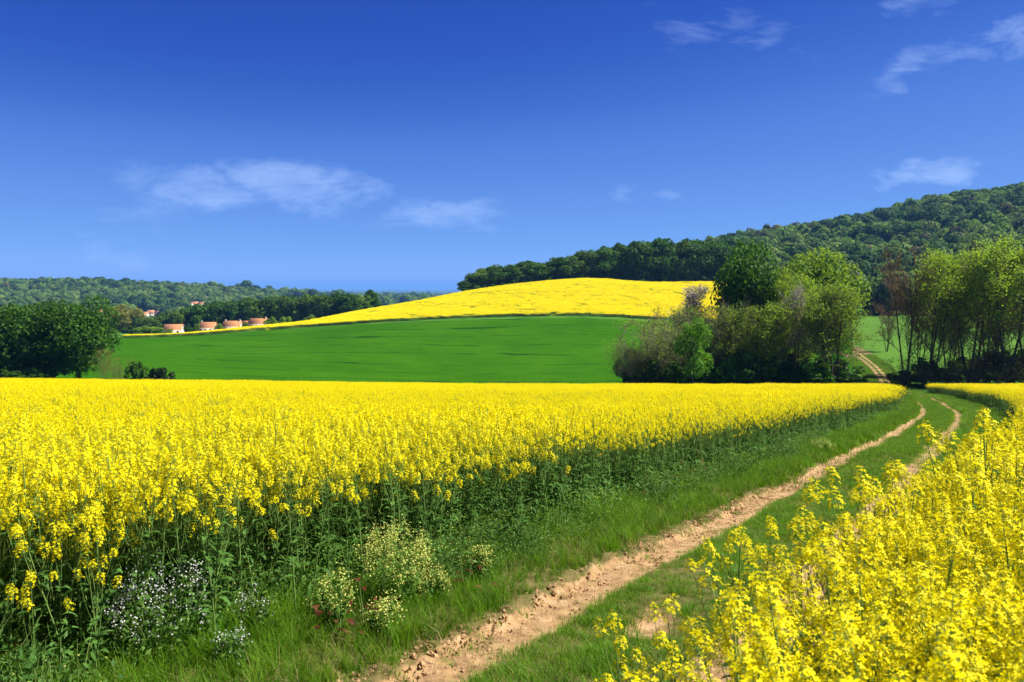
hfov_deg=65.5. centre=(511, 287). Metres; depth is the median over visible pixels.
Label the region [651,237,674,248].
broadleaf tree
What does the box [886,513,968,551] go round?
rapeseed plant
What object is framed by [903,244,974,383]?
thin tree
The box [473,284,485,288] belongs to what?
round bush
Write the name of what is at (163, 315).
broadleaf tree
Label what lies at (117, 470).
rapeseed plant
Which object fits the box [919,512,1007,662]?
rapeseed plant
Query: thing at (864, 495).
rapeseed plant
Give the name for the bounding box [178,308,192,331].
broadleaf tree
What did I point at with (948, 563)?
rapeseed plant
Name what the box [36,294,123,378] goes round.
broadleaf tree
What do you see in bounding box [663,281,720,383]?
pale tree
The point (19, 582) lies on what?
rapeseed plant
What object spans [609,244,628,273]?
broadleaf tree
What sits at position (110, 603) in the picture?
rapeseed plant
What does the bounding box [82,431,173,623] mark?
rapeseed plant
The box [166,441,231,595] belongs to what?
rapeseed plant
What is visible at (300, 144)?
sky
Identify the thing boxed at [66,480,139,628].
rapeseed plant
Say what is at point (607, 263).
broadleaf tree
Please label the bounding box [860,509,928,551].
rapeseed plant
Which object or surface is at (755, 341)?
birch tree
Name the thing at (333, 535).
rapeseed plant
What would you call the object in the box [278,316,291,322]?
round bush
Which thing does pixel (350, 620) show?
dock plant
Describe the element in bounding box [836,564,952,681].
rapeseed plant
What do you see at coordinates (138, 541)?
rapeseed plant
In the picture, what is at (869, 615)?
rapeseed plant
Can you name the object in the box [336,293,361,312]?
broadleaf tree
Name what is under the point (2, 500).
rapeseed plant
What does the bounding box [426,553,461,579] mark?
dock plant
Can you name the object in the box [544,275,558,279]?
round bush
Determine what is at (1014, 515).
rapeseed plant
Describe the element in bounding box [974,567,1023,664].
rapeseed plant
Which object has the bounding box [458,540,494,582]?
wildflower bush
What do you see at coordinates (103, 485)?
rapeseed plant
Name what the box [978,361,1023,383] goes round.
scrub bush
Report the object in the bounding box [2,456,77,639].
rapeseed plant
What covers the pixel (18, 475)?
rapeseed plant
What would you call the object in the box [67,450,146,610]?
rapeseed plant
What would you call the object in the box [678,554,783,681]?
rapeseed plant
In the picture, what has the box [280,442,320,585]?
rapeseed plant
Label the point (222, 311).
broadleaf tree
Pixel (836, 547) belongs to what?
rapeseed plant
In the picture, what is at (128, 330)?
round bush
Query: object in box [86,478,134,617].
rapeseed plant
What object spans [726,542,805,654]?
rapeseed plant
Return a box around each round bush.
[0,361,29,377]
[3,362,70,378]
[120,326,139,333]
[124,361,148,379]
[131,325,150,333]
[149,326,164,332]
[183,324,191,331]
[191,323,199,331]
[214,323,222,328]
[263,316,277,324]
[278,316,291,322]
[303,314,315,320]
[456,286,473,290]
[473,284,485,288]
[482,283,497,286]
[495,281,510,284]
[507,280,521,283]
[520,278,535,282]
[533,277,547,280]
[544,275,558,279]
[556,274,569,278]
[569,273,586,277]
[580,271,596,277]
[594,271,609,277]
[606,271,623,278]
[612,348,638,383]
[618,272,634,279]
[622,359,662,382]
[630,272,643,279]
[642,273,658,280]
[654,273,670,280]
[658,358,690,383]
[663,345,685,383]
[669,273,683,280]
[680,274,694,280]
[685,355,725,383]
[692,274,710,280]
[707,274,717,280]
[709,350,755,383]
[732,354,784,383]
[769,361,803,383]
[780,348,811,369]
[792,360,835,383]
[813,356,843,383]
[830,358,864,375]
[833,371,867,383]
[886,370,926,384]
[912,357,944,384]
[935,372,965,383]
[947,357,965,373]
[953,350,1009,375]
[976,367,1020,383]
[995,364,1023,382]
[1004,349,1023,364]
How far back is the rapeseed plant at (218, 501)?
5.40 m
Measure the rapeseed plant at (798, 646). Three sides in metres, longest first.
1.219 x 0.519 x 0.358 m
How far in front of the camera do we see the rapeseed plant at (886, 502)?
3.60 m
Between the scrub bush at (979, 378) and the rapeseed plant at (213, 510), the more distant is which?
the scrub bush at (979, 378)
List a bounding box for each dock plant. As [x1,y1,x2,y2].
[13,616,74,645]
[311,577,364,637]
[339,583,378,627]
[425,557,497,590]
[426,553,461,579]
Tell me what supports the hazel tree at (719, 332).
on the ground at (919, 386)
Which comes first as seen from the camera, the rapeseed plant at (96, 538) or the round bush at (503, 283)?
the rapeseed plant at (96, 538)
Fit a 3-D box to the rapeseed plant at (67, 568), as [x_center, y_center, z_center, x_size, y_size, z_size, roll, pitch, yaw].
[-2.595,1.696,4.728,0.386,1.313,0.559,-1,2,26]
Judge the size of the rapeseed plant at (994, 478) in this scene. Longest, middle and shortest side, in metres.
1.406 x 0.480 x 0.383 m
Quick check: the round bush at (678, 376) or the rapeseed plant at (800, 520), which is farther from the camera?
the round bush at (678, 376)
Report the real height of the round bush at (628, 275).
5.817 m
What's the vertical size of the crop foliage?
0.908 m
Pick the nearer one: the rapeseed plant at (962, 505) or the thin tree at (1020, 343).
the rapeseed plant at (962, 505)
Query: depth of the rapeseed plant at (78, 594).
4.58 m
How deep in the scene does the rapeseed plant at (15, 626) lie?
5.06 m
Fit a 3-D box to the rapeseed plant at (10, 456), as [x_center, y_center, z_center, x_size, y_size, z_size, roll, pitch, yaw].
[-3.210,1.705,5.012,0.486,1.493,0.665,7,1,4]
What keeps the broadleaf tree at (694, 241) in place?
on the ground at (919, 386)
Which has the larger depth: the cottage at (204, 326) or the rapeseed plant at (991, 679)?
the cottage at (204, 326)
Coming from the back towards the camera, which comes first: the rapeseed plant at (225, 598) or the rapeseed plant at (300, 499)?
the rapeseed plant at (300, 499)
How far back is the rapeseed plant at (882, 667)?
1.97 m
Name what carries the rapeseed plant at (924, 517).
on the ground at (919, 386)
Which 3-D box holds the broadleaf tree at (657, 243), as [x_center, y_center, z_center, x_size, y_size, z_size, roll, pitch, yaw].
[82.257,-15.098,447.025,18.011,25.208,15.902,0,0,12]
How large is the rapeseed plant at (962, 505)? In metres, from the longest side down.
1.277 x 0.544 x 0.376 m
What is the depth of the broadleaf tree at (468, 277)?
439.70 m
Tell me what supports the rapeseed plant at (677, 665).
on the ground at (919, 386)
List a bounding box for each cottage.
[147,310,154,315]
[163,324,184,332]
[198,321,216,330]
[222,319,242,328]
[243,317,266,325]
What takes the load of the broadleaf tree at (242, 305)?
on the ground at (919, 386)
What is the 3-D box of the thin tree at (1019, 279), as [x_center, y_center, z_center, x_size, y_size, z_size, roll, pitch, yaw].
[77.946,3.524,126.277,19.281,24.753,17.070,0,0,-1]
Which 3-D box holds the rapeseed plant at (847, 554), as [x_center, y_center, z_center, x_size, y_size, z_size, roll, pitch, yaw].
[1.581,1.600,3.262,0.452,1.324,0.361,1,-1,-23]
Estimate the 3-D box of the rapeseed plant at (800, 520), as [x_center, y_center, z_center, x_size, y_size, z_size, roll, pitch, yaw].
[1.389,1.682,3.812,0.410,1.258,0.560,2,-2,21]
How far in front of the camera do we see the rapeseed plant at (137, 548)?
4.81 m
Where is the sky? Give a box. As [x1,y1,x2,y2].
[0,0,1023,288]
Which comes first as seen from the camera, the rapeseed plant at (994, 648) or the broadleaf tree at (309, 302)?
the rapeseed plant at (994, 648)
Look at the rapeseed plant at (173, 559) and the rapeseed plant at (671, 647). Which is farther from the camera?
the rapeseed plant at (173, 559)
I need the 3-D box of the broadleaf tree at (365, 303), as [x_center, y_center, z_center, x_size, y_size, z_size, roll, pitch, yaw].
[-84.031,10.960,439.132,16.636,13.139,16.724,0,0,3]
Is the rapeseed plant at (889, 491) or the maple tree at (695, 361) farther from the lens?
the maple tree at (695, 361)
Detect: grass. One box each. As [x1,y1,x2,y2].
[844,318,1023,378]
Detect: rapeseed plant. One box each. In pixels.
[0,417,51,612]
[0,438,78,647]
[0,441,109,655]
[0,455,26,652]
[0,456,65,643]
[0,457,43,585]
[0,459,30,645]
[0,461,94,640]
[0,464,17,528]
[0,471,52,640]
[0,480,50,669]
[0,491,61,664]
[0,496,31,644]
[0,521,36,680]
[0,583,14,676]
[0,588,18,625]
[1,497,27,627]
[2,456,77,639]
[5,464,105,656]
[7,449,91,638]
[7,501,93,674]
[12,455,111,632]
[15,463,104,649]
[16,569,57,681]
[17,453,119,638]
[17,509,89,680]
[18,510,84,670]
[19,442,95,635]
[24,441,72,627]
[26,463,111,620]
[32,487,104,641]
[33,491,93,648]
[40,456,121,658]
[43,501,102,656]
[44,443,128,624]
[45,465,142,631]
[48,482,113,654]
[52,447,131,631]
[57,499,124,626]
[59,427,134,631]
[63,553,121,681]
[64,466,141,618]
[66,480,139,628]
[66,503,125,646]
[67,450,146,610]
[68,498,117,670]
[73,542,117,677]
[74,445,144,655]
[75,488,139,667]
[80,467,135,656]
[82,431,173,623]
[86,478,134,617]
[95,498,150,615]
[98,459,170,595]
[104,443,189,664]
[104,461,175,622]
[104,473,151,628]
[106,469,201,602]
[107,476,189,603]
[111,456,192,579]
[113,456,161,626]
[114,469,153,618]
[116,451,173,616]
[116,483,160,627]
[123,470,172,567]
[123,480,169,627]
[126,481,193,655]
[128,480,187,624]
[137,468,174,602]
[139,459,190,602]
[143,445,225,618]
[144,427,220,612]
[149,439,217,628]
[151,430,224,626]
[151,477,219,656]
[155,430,226,594]
[161,445,204,592]
[163,476,207,599]
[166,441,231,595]
[167,444,246,614]
[172,436,223,580]
[173,476,214,606]
[173,488,200,588]
[176,484,246,637]
[178,441,236,611]
[178,457,224,597]
[179,441,251,639]
[179,458,237,615]
[180,435,243,605]
[181,430,248,613]
[182,437,234,615]
[182,449,238,604]
[184,461,275,645]
[191,462,259,621]
[192,442,250,601]
[193,464,241,602]
[196,432,264,586]
[196,486,236,599]
[204,439,261,610]
[210,466,240,583]
[216,477,242,593]
[219,449,272,607]
[221,460,278,584]
[225,471,297,604]
[226,451,283,594]
[246,444,290,592]
[255,450,315,621]
[256,439,315,593]
[266,448,332,581]
[267,487,311,605]
[269,443,347,599]
[271,427,328,585]
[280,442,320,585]
[312,463,354,573]
[314,442,353,599]
[592,609,673,681]
[622,669,704,681]
[634,592,721,681]
[634,655,658,681]
[661,618,821,681]
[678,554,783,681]
[678,586,852,681]
[685,522,778,678]
[687,585,825,681]
[696,618,833,681]
[718,614,813,681]
[720,579,837,680]
[723,589,865,680]
[725,542,870,674]
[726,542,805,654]
[726,640,819,681]
[740,667,863,681]
[743,612,826,681]
[744,576,926,681]
[747,566,985,681]
[754,557,857,681]
[757,536,920,681]
[763,586,834,679]
[763,596,965,681]
[765,503,848,658]
[765,660,854,681]
[769,555,845,653]
[771,527,876,666]
[774,511,869,675]
[775,510,901,671]
[776,627,985,681]
[789,516,920,680]
[797,538,868,634]
[800,592,1006,681]
[801,472,924,657]
[802,510,893,638]
[804,521,920,655]
[807,535,944,679]
[808,475,949,647]
[808,520,914,671]
[812,581,1022,681]
[814,558,930,673]
[818,549,902,600]
[819,545,970,679]
[825,460,945,536]
[830,613,930,680]
[832,598,923,680]
[836,559,982,681]
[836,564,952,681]
[837,556,1013,680]
[839,518,938,606]
[839,552,939,665]
[842,579,932,654]
[842,653,868,681]
[843,525,946,679]
[845,481,957,564]
[850,578,929,672]
[854,570,975,678]
[855,584,1014,680]
[856,536,1023,676]
[857,508,994,595]
[858,494,928,533]
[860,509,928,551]
[862,503,899,647]
[862,508,1011,671]
[862,570,1021,680]
[864,539,915,662]
[869,612,1023,681]
[873,588,990,678]
[875,493,948,527]
[875,510,978,675]
[881,494,1017,598]
[884,673,902,681]
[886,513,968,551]
[888,444,1015,567]
[890,638,981,681]
[892,484,1017,677]
[893,604,1022,681]
[894,519,984,577]
[895,494,964,542]
[897,501,1014,567]
[898,503,957,553]
[899,536,1005,661]
[900,536,1020,592]
[901,561,1023,681]
[902,675,927,681]
[903,517,1018,658]
[904,533,1023,678]
[905,544,995,666]
[910,492,1022,553]
[913,495,1012,609]
[915,469,1012,551]
[915,503,930,549]
[916,406,1023,518]
[916,507,1023,673]
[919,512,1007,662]
[919,639,976,681]
[922,443,1023,528]
[922,595,997,681]
[927,498,1020,667]
[927,503,1023,631]
[927,636,1023,681]
[928,551,1015,603]
[929,528,993,574]
[934,477,1011,566]
[941,585,1022,676]
[946,481,1023,569]
[948,561,1000,630]
[953,596,1013,678]
[955,469,1023,555]
[955,500,1011,543]
[963,502,999,574]
[967,469,1023,633]
[970,565,1023,680]
[972,560,1023,675]
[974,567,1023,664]
[977,511,1020,577]
[979,555,1016,674]
[979,606,1023,678]
[986,676,995,681]
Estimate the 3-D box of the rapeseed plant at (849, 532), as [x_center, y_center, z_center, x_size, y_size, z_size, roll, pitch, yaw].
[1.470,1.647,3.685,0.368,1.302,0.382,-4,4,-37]
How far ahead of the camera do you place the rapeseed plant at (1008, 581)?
2.90 m
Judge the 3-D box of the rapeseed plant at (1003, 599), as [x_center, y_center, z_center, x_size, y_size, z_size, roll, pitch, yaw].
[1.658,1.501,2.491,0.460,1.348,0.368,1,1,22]
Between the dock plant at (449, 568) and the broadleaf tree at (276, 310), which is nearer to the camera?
the dock plant at (449, 568)
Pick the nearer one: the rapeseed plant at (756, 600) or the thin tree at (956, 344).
the rapeseed plant at (756, 600)
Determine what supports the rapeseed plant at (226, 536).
on the ground at (919, 386)
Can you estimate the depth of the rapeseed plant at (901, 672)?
1.60 m
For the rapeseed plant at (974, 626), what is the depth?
2.68 m
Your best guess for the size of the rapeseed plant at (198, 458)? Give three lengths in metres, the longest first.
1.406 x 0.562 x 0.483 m
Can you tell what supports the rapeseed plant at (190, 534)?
on the ground at (919, 386)
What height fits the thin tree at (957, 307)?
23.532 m
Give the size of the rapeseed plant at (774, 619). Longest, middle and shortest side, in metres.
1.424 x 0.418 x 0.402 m
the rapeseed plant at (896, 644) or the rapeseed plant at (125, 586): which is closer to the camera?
the rapeseed plant at (896, 644)
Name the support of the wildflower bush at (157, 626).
on the ground at (919, 386)
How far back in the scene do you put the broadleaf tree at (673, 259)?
442.69 m
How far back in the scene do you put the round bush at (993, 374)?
127.85 m
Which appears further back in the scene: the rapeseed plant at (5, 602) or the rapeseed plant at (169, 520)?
the rapeseed plant at (169, 520)
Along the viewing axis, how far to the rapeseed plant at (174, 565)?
5.20 m
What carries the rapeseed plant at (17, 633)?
on the ground at (919, 386)
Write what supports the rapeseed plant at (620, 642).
on the ground at (919, 386)
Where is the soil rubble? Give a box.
[335,460,920,681]
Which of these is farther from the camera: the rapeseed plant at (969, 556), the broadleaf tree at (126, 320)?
the broadleaf tree at (126, 320)
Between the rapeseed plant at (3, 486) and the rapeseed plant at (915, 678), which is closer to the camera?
the rapeseed plant at (915, 678)
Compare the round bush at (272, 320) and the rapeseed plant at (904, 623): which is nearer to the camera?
the rapeseed plant at (904, 623)
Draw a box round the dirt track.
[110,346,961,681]
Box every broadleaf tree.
[0,302,56,367]
[15,299,82,377]
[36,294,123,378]
[101,304,146,331]
[131,316,138,328]
[135,316,165,333]
[156,311,168,330]
[165,310,187,323]
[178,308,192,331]
[186,304,208,328]
[199,304,221,323]
[202,302,214,307]
[207,301,232,324]
[226,302,241,320]
[236,299,251,320]
[241,297,266,321]
[255,296,277,319]
[268,296,287,322]
[276,295,307,321]
[300,293,324,317]
[311,294,335,317]
[327,295,341,314]
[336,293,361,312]
[350,296,373,311]
[363,289,381,307]
[457,280,479,289]
[464,273,475,281]
[470,272,493,284]
[475,266,491,273]
[485,266,508,285]
[500,265,520,283]
[514,265,535,281]
[515,260,535,267]
[521,262,549,279]
[542,261,561,277]
[551,257,578,278]
[567,253,591,274]
[575,250,605,273]
[595,249,619,277]
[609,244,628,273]
[611,242,620,274]
[619,240,645,279]
[631,242,662,280]
[646,238,670,280]
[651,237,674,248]
[655,243,679,280]
[670,239,687,274]
[673,242,700,280]
[676,238,697,254]
[684,242,711,276]
[696,238,708,244]
[701,243,723,275]
[709,240,724,246]
[709,246,738,276]
[782,247,872,355]
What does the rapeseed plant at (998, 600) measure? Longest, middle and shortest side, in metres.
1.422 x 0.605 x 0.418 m
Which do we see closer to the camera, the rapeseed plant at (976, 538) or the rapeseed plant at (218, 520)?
the rapeseed plant at (976, 538)
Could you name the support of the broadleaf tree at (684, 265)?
on the ground at (919, 386)
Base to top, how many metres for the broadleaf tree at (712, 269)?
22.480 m
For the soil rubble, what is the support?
on the ground at (919, 386)
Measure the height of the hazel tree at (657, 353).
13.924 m
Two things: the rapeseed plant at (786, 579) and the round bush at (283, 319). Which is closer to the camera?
the rapeseed plant at (786, 579)
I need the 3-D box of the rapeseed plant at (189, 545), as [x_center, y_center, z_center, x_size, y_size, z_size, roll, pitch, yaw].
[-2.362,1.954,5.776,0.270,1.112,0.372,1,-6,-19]
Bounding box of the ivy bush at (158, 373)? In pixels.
[143,367,175,380]
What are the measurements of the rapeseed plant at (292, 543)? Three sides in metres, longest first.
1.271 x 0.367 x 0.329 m
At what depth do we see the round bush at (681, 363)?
132.34 m
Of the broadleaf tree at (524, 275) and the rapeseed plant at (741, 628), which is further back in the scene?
the broadleaf tree at (524, 275)
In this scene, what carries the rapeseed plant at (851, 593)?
on the ground at (919, 386)
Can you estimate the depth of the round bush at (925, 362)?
130.60 m
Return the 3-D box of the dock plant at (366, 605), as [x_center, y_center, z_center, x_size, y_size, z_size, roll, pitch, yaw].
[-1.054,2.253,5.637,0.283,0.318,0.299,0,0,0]
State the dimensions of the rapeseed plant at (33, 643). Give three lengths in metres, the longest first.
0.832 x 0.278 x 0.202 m
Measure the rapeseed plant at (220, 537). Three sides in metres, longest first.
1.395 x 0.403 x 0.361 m
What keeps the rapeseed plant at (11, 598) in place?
on the ground at (919, 386)
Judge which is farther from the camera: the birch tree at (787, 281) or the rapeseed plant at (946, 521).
the birch tree at (787, 281)
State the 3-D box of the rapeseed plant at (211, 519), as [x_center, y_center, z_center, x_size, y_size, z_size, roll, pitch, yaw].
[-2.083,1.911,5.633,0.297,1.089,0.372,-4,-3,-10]
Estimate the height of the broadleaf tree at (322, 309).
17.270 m
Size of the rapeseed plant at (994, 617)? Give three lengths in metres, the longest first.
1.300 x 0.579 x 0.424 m
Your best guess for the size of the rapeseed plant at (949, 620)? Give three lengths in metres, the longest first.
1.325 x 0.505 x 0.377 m
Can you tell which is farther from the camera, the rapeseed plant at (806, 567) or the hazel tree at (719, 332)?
the hazel tree at (719, 332)
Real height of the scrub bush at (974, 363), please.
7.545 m
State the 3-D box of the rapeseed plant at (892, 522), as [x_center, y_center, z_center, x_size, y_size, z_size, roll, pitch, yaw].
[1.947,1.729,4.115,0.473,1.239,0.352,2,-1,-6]
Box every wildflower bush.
[99,549,208,671]
[203,621,254,674]
[234,583,275,640]
[305,555,357,634]
[352,514,434,608]
[360,589,404,640]
[411,555,450,603]
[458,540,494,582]
[809,438,836,451]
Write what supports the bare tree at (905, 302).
on the ground at (919, 386)
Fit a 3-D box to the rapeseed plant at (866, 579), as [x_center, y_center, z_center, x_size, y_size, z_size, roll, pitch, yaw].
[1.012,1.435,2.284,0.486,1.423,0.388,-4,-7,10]
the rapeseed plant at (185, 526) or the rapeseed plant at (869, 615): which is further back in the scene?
the rapeseed plant at (185, 526)
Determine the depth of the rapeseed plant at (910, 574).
2.62 m
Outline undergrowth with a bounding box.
[0,428,833,681]
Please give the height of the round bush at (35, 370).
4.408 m
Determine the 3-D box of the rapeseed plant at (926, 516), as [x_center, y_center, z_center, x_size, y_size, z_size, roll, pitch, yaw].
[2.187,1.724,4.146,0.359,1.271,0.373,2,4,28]
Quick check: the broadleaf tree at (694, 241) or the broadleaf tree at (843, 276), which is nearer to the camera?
the broadleaf tree at (843, 276)
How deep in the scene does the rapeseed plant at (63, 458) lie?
5.14 m
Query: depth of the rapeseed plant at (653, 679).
2.09 m
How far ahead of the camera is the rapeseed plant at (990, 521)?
4.00 m
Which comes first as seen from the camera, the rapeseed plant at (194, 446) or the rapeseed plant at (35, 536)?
the rapeseed plant at (35, 536)
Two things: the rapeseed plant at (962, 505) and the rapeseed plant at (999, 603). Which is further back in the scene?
the rapeseed plant at (962, 505)
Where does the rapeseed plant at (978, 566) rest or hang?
on the ground at (919, 386)
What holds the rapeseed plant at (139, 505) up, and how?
on the ground at (919, 386)
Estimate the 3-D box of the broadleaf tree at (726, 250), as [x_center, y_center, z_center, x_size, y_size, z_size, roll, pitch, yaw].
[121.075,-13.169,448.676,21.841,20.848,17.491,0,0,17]
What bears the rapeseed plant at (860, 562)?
on the ground at (919, 386)
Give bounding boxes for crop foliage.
[0,507,548,681]
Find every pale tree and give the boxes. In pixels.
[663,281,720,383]
[777,281,809,369]
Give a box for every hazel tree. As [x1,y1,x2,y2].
[601,312,700,382]
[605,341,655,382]
[650,297,738,383]
[689,294,772,383]
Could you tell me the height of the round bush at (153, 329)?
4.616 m
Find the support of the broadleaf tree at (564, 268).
on the ground at (919, 386)
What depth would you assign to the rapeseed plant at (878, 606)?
2.87 m
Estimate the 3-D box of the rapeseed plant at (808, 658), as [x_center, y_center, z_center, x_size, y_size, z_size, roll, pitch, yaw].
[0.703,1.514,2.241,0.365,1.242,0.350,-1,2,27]
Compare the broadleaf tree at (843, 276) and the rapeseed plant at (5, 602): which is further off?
the broadleaf tree at (843, 276)
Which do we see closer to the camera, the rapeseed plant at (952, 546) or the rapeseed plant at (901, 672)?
the rapeseed plant at (901, 672)
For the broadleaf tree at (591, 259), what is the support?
on the ground at (919, 386)
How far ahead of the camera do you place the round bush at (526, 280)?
434.70 m
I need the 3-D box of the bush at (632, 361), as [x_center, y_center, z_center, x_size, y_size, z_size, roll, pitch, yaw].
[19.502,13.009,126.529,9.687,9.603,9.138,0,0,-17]
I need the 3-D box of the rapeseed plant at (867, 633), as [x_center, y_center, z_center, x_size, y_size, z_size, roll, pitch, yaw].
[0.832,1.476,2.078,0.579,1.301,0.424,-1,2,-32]
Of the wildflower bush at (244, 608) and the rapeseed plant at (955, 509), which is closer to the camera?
the rapeseed plant at (955, 509)
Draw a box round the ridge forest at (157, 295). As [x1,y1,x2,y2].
[0,276,283,316]
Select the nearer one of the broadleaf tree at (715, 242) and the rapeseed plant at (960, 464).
the rapeseed plant at (960, 464)
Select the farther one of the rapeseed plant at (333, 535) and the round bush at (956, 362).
the round bush at (956, 362)
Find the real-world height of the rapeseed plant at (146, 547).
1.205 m
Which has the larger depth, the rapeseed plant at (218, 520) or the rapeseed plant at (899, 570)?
the rapeseed plant at (218, 520)
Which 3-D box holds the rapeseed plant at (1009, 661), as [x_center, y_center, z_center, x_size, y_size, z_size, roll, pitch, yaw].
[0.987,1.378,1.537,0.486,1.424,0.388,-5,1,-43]
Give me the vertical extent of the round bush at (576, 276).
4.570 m
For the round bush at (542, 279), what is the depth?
436.73 m
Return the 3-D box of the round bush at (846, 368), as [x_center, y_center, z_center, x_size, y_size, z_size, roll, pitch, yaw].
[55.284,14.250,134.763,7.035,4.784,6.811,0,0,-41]
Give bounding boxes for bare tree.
[868,241,947,384]
[868,300,903,351]
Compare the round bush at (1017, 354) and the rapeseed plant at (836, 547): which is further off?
the round bush at (1017, 354)
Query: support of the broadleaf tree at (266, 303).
on the ground at (919, 386)
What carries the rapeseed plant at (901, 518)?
on the ground at (919, 386)
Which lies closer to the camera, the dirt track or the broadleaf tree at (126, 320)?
the dirt track
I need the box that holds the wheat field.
[20,318,852,383]
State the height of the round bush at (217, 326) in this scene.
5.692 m
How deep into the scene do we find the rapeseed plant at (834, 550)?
3.17 m
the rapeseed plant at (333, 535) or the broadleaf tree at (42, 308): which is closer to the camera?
the rapeseed plant at (333, 535)
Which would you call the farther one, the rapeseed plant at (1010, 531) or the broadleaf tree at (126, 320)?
the broadleaf tree at (126, 320)
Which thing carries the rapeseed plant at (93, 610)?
on the ground at (919, 386)
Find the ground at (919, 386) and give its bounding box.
[1,280,1023,653]
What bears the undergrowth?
on the ground at (919, 386)
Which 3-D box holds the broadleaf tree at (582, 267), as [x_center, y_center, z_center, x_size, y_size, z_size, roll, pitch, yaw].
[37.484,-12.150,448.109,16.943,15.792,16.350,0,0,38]
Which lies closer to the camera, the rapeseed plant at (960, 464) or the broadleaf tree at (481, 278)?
the rapeseed plant at (960, 464)
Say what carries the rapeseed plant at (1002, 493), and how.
on the ground at (919, 386)
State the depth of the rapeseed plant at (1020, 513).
3.06 m
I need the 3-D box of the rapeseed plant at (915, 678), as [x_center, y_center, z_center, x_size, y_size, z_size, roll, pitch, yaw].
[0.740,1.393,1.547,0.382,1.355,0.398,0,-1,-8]
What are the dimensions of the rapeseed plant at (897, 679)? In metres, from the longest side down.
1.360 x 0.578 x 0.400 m
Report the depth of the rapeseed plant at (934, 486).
3.82 m
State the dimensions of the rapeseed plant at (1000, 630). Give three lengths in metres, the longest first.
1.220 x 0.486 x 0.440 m
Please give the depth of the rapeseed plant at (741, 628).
1.90 m
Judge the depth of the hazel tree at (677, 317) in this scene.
133.27 m
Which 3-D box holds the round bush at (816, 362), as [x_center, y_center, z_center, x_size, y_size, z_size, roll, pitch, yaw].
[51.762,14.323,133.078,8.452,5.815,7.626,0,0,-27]
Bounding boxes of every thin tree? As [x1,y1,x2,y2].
[902,264,940,358]
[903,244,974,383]
[909,239,1023,382]
[913,254,999,382]
[934,246,969,374]
[938,233,1023,383]
[946,248,1023,383]
[984,241,1023,349]
[999,263,1023,364]
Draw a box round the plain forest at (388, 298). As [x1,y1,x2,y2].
[192,280,452,305]
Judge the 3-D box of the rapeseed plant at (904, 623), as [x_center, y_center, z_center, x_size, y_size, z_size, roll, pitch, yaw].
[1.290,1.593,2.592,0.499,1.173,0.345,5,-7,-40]
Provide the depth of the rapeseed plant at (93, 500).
5.12 m
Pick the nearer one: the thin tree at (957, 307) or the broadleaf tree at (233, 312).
the thin tree at (957, 307)
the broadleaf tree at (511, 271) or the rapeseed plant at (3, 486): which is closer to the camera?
the rapeseed plant at (3, 486)
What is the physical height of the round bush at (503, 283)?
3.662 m
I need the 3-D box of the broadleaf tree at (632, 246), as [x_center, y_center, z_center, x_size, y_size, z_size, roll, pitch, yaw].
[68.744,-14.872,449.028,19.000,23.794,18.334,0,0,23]
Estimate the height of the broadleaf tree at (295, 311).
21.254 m
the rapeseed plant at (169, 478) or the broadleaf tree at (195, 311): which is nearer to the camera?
the rapeseed plant at (169, 478)
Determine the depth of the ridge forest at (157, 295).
1390.74 m
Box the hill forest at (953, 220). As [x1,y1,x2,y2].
[693,182,1023,313]
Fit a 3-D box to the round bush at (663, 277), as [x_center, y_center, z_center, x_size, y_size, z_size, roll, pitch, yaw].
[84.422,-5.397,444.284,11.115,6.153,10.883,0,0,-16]
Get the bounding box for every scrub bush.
[86,349,115,378]
[98,353,132,379]
[878,357,930,385]
[892,349,937,385]
[911,368,953,383]
[925,351,962,383]
[928,355,983,383]
[950,349,998,380]
[951,366,1005,383]
[958,345,1023,383]
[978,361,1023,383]
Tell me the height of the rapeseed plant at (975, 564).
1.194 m
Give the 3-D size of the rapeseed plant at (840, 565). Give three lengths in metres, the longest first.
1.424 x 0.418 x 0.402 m
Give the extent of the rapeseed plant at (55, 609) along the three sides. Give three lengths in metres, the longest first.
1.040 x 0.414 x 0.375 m
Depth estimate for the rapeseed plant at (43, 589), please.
4.75 m
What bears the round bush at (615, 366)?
on the ground at (919, 386)
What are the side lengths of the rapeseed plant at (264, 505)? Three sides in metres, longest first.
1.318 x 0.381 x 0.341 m
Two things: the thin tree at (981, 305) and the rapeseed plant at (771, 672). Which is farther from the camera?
the thin tree at (981, 305)
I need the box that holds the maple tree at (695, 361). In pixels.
[673,316,713,383]
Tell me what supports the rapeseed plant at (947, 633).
on the ground at (919, 386)
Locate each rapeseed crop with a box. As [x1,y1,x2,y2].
[0,377,908,636]
[123,277,728,337]
[873,382,1023,681]
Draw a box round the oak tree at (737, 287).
[710,238,798,352]
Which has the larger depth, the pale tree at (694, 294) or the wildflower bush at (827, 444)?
the pale tree at (694, 294)
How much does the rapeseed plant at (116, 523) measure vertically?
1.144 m
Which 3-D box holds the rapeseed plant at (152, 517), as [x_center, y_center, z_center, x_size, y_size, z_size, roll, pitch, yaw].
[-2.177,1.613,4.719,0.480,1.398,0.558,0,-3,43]
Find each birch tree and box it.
[715,300,801,373]
[748,264,811,370]
[773,281,885,382]
[787,271,844,361]
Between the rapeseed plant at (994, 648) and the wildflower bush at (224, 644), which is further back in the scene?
the wildflower bush at (224, 644)
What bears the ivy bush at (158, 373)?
on the ground at (919, 386)
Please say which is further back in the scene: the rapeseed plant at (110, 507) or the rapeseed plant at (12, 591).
the rapeseed plant at (110, 507)
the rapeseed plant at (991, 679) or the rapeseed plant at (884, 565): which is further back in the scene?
the rapeseed plant at (884, 565)
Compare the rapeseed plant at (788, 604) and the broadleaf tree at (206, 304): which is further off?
the broadleaf tree at (206, 304)

